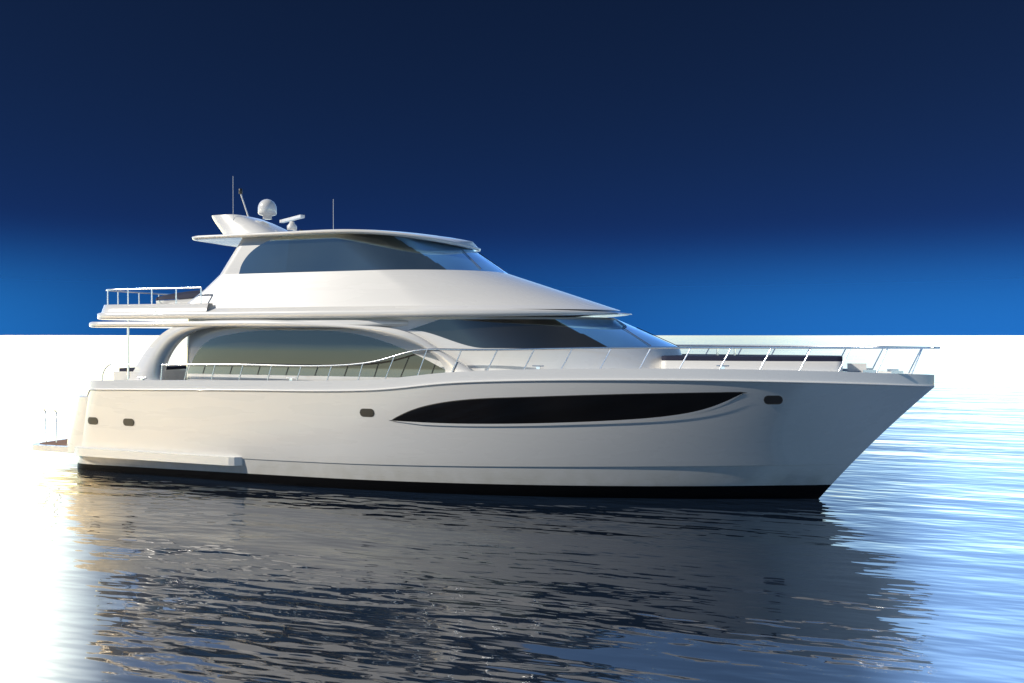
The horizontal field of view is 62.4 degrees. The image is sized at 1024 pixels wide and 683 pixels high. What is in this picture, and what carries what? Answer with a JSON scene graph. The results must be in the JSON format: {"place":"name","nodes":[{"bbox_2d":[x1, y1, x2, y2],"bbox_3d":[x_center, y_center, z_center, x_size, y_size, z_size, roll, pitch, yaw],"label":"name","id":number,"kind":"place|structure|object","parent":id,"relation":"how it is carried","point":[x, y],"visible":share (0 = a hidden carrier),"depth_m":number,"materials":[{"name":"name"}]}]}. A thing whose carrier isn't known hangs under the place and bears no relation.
{"place":"outdoors","nodes":[
{"label":"outdoors","id":0,"kind":"place"},
{"bbox_2d":[333,199,333,228],"bbox_3d":[-6.554,-4.513,30.993,0.017,1.420,0.016,0,0,19],"label":"whip","id":1,"kind":"object","parent":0,"point":[333,213],"visible":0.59,"depth_m":30.99,"materials":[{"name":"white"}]},
{"bbox_2d":[0,335,1023,682],"bbox_3d":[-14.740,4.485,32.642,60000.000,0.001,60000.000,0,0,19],"label":"sea","id":2,"kind":"structure","parent":0,"point":[894,553],"depth_m":17.20,"materials":[{"name":"liquid"}]},
{"bbox_2d":[77,368,933,498],"bbox_3d":[-1.591,2.863,28.047,28.149,4.314,7.052,0,0,19],"label":"hull","id":3,"kind":"object","parent":2,"relation":"in","point":[814,434],"visible":0.87,"depth_m":24.43,"materials":[{"name":"paint"}]},
{"bbox_2d":[32,438,71,452],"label":"platform","id":4,"kind":"structure","parent":3,"relation":"on","point":[38,446],"depth_m":30.04,"materials":[{"name":"white plastic"}]},
{"bbox_2d":[40,439,67,445],"bbox_3d":[-15.342,3.679,32.846,2.205,0.001,5.673,0,0,19],"label":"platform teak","id":5,"kind":"object","parent":4,"relation":"on","point":[63,442],"visible":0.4,"depth_m":30.90,"materials":[{"name":"brown wood"}]},
{"bbox_2d":[34,408,46,442],"bbox_3d":[-17.259,3.072,30.915,0.572,1.252,0.044,0,0,19],"label":"handrail","id":6,"kind":"object","parent":5,"relation":"on","point":[45,424],"visible":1,"depth_m":30.83,"materials":[{"name":"silver metal"}]},
{"bbox_2d":[54,409,56,442],"bbox_3d":[-16.575,3.083,30.677,0.124,1.233,0.044,0,0,19],"label":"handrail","id":7,"kind":"object","parent":5,"relation":"on","point":[56,425],"visible":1,"depth_m":30.65,"materials":[{"name":"silver metal"}]},
{"bbox_2d":[66,394,87,452],"bbox_3d":[-14.088,2.867,32.403,2.420,2.000,6.320,0,0,19],"label":"yacht stern","id":8,"kind":"object","parent":3,"relation":"attached to","point":[75,436],"visible":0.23,"depth_m":29.48,"materials":[{"name":"white plastic"}]},
{"bbox_2d":[88,418,96,423],"bbox_3d":[-13.371,2.709,32.151,0.450,0.200,6.532,0,0,19],"label":"porthole","id":9,"kind":"object","parent":3,"relation":"in","point":[92,420],"visible":0.57,"depth_m":29.08,"materials":[{"name":"grey glass"}]},
{"bbox_2d":[101,364,129,379],"bbox_3d":[-13.497,1.041,28.771,1.222,0.574,0.044,0,0,19],"label":"handrail","id":10,"kind":"object","parent":3,"relation":"on","point":[109,365],"visible":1,"depth_m":28.86,"materials":[{"name":"silver metal"}]},
{"bbox_2d":[123,419,133,424],"bbox_3d":[-11.860,2.703,31.625,0.450,0.200,6.616,0,0,19],"label":"porthole","id":11,"kind":"object","parent":3,"relation":"in","point":[128,422],"visible":0.48,"depth_m":28.52,"materials":[{"name":"grey glass"}]},
{"bbox_2d":[74,447,242,465],"bbox_3d":[-11.010,3.800,31.337,7.300,0.270,6.925,0,0,19],"label":"ledge","id":12,"kind":"object","parent":3,"relation":"on","point":[166,457],"visible":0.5,"depth_m":27.94,"materials":[{"name":"white plastic"}]},
{"bbox_2d":[360,409,372,415],"bbox_3d":[-3.220,2.115,28.609,0.450,0.200,6.921,0,0,19],"label":"porthole","id":13,"kind":"object","parent":3,"relation":"in","point":[364,412],"visible":0.53,"depth_m":25.35,"materials":[{"name":"grey glass"}]},
{"bbox_2d":[160,345,939,380],"bbox_3d":[0.620,0.697,27.260,23.767,1.184,6.811,0,0,19],"label":"rail","id":14,"kind":"object","parent":3,"relation":"on","point":[770,347],"visible":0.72,"depth_m":24.04,"materials":[{"name":"silver metal"}]},
{"bbox_2d":[392,393,742,423],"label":"hull window","id":15,"kind":"structure","parent":3,"relation":"in","point":[554,409],"depth_m":23.78,"materials":[{"name":"black glass"}]},
{"bbox_2d":[389,392,745,423],"bbox_3d":[2.281,1.871,26.690,10.250,1.055,6.845,0,0,19],"label":"hull window seal","id":16,"kind":"object","parent":3,"relation":"attached to","point":[566,396],"visible":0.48,"depth_m":23.66,"materials":[{"name":"black rubber"}]},
{"bbox_2d":[397,394,741,425],"bbox_3d":[2.281,1.907,26.690,10.050,1.075,6.855,0,0,19],"label":"hull window lip","id":17,"kind":"object","parent":3,"relation":"attached to","point":[599,422],"visible":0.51,"depth_m":23.80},
{"bbox_2d":[765,396,781,403],"bbox_3d":[7.734,1.584,24.787,0.450,0.200,3.849,0,0,19],"label":"porthole","id":18,"kind":"object","parent":3,"relation":"in","point":[773,399],"visible":0.49,"depth_m":23.06,"materials":[{"name":"black glass"}]},
{"bbox_2d":[863,370,876,372],"bbox_3d":[9.848,0.818,23.251,0.350,0.070,0.080,0,0,19],"label":"cleat","id":19,"kind":"object","parent":3,"relation":"on","point":[873,371],"visible":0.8,"depth_m":23.21,"materials":[{"name":"silver metal"}]},
{"bbox_2d":[891,371,902,373],"bbox_3d":[10.554,0.839,23.150,0.300,0.080,0.090,0,0,19],"label":"cleat","id":20,"kind":"object","parent":3,"relation":"on","point":[898,372],"visible":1,"depth_m":23.11,"materials":[{"name":"silver metal"}]},
{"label":"decks","id":21,"kind":"object","parent":3,"relation":"on","visible":0},
{"bbox_2d":[127,320,128,379],"bbox_3d":[-13.111,0.713,28.869,0.065,2.900,0.065,0,0,-3],"label":"deck pole","id":22,"kind":"object","parent":21,"relation":"on","point":[127,351],"visible":0.59,"depth_m":28.84,"materials":[{"name":"silver metal"}]},
{"bbox_2d":[114,369,185,379],"bbox_3d":[-12.946,1.590,31.995,0.900,1.100,4.600,0,0,19],"label":"deck seat","id":23,"kind":"object","parent":21,"relation":"on","point":[175,374],"visible":0.1,"depth_m":31.33,"materials":[{"name":"white plastic"}]},
{"bbox_2d":[119,366,185,370],"bbox_3d":[-12.899,0.990,31.974,0.700,0.120,4.400,0,0,19],"label":"seat cushion","id":24,"kind":"object","parent":23,"relation":"on","point":[167,368],"visible":0.37,"depth_m":31.40,"materials":[{"name":"black fabric"}]},
{"bbox_2d":[128,320,473,379],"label":"side arches","id":25,"kind":"structure","parent":21,"relation":"on","point":[158,352],"depth_m":26.96,"materials":[{"name":"white plastic"}]},
{"bbox_2d":[89,320,407,327],"bbox_3d":[-6.732,-0.589,29.813,15.240,0.190,6.640,0,0,19],"label":"deck overhang","id":26,"kind":"object","parent":25,"relation":"on","point":[152,324],"visible":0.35,"depth_m":27.60,"materials":[{"name":"white plastic"}]},
{"bbox_2d":[186,317,681,379],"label":"house","id":27,"kind":"structure","parent":21,"relation":"on","point":[530,332],"depth_m":24.78,"materials":[{"name":"white plastic"}]},
{"bbox_2d":[188,330,444,376],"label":"saloon window","id":28,"kind":"structure","parent":27,"relation":"attached to","point":[298,347],"depth_m":26.71,"materials":[{"name":"grey glass"}]},
{"bbox_2d":[97,309,631,320],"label":"deck slab","id":29,"kind":"structure","parent":27,"relation":"on","point":[159,316],"depth_m":25.85,"materials":[{"name":"white plastic"}]},
{"bbox_2d":[106,287,201,304],"bbox_3d":[-11.357,-1.561,31.418,4.465,0.550,6.060,0,0,19],"label":"deck railing","id":30,"kind":"object","parent":29,"relation":"on","point":[128,291],"visible":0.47,"depth_m":28.83,"materials":[{"name":"silver metal"}]},
{"bbox_2d":[101,303,212,312],"bbox_3d":[-11.215,-1.145,31.371,4.966,0.280,6.240,0,0,19],"label":"upper deck bulwark","id":31,"kind":"object","parent":29,"relation":"on","point":[184,307],"visible":0.58,"depth_m":28.32,"materials":[{"name":"white plastic"}]},
{"bbox_2d":[156,290,203,303],"bbox_3d":[-11.509,-1.548,31.841,3.600,0.855,1.768,0,0,19],"label":"tender","id":32,"kind":"object","parent":29,"relation":"on","point":[186,297],"visible":0.19,"depth_m":31.28,"materials":[{"name":"white plastic"}]},
{"bbox_2d":[189,234,619,311],"bbox_3d":[-3.479,-2.210,28.667,14.450,2.450,6.160,0,0,19],"label":"upper deck cabin","id":33,"kind":"object","parent":29,"relation":"on","point":[348,272],"visible":0.91,"depth_m":26.48,"materials":[{"name":"white plastic"}]},
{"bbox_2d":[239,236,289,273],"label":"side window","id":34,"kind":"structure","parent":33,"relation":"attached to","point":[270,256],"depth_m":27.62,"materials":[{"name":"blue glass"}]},
{"bbox_2d":[192,229,480,250],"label":"roof","id":35,"kind":"structure","parent":33,"relation":"on","point":[233,240],"depth_m":27.12,"materials":[{"name":"white plastic"}]},
{"bbox_2d":[212,214,286,233],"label":"radar arch","id":36,"kind":"structure","parent":35,"relation":"on","point":[232,224],"depth_m":29.85,"materials":[{"name":"white plastic"}]},
{"bbox_2d":[240,194,248,215],"bbox_3d":[-9.759,-4.962,30.835,0.397,0.938,0.050,0,0,19],"label":"light pole","id":37,"kind":"object","parent":36,"relation":"on","point":[244,204],"visible":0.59,"depth_m":30.82,"materials":[{"name":"white metal"}]},
{"bbox_2d":[258,199,276,219],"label":"radar dome","id":38,"kind":"structure","parent":36,"relation":"on","point":[267,209],"depth_m":30.70,"materials":[{"name":"white plastic"}]},
{"bbox_2d":[280,215,304,222],"bbox_3d":[-7.787,-4.335,29.888,0.160,0.100,1.750,0,1,-39],"label":"radar antenna","id":39,"kind":"object","parent":36,"relation":"attached to","point":[293,218],"visible":1,"depth_m":29.72,"materials":[{"name":"white plastic"}]},
{"bbox_2d":[287,221,296,230],"bbox_3d":[-7.787,-4.095,29.890,0.340,0.300,0.340,0,0,19],"label":"radar pedestal","id":40,"kind":"object","parent":35,"relation":"on","point":[291,226],"visible":1,"depth_m":29.78,"materials":[{"name":"white plastic"}]},
{"bbox_2d":[410,319,491,347],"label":"side window","id":41,"kind":"structure","parent":27,"relation":"attached to","point":[472,332],"depth_m":24.98,"materials":[{"name":"grey glass"}]},
{"bbox_2d":[637,327,674,344],"bbox_3d":[4.459,-0.161,26.102,1.333,0.571,0.022,0,1,35],"label":"wiper","id":42,"kind":"object","parent":27,"relation":"attached to","point":[656,336],"visible":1,"depth_m":26.08,"materials":[{"name":"black"}]},
{"bbox_2d":[661,360,842,371],"bbox_3d":[7.120,0.692,24.995,4.900,0.300,3.100,0,0,19],"label":"sunpad base","id":43,"kind":"object","parent":21,"relation":"on","point":[808,365],"visible":0.55,"depth_m":23.73,"materials":[{"name":"white plastic"}]},
{"bbox_2d":[661,354,842,360],"bbox_3d":[7.120,0.477,24.993,4.900,0.130,2.980,0,0,19],"label":"sunpad cushion","id":44,"kind":"object","parent":43,"relation":"on","point":[715,357],"visible":0.94,"depth_m":23.94,"materials":[{"name":"black fabric"}]},
{"bbox_2d":[847,363,866,370],"bbox_3d":[9.812,0.729,24.057,0.500,0.220,0.400,0,0,19],"label":"box","id":45,"kind":"object","parent":21,"relation":"on","point":[856,366],"visible":0.8,"depth_m":23.87,"materials":[{"name":"white plastic"}]},
{"bbox_2d":[0,290,1023,335],"bbox_3d":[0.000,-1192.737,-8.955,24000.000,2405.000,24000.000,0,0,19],"label":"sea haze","id":46,"kind":"object","parent":2,"relation":"on","point":[46,313],"visible":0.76,"depth_m":10965.33,"materials":[{"name":"blue"}]},
{"bbox_2d":[0,0,1023,296],"label":"sky","id":47,"kind":"structure","parent":0,"point":[586,148],"materials":[{"name":"blue"}]}
]}

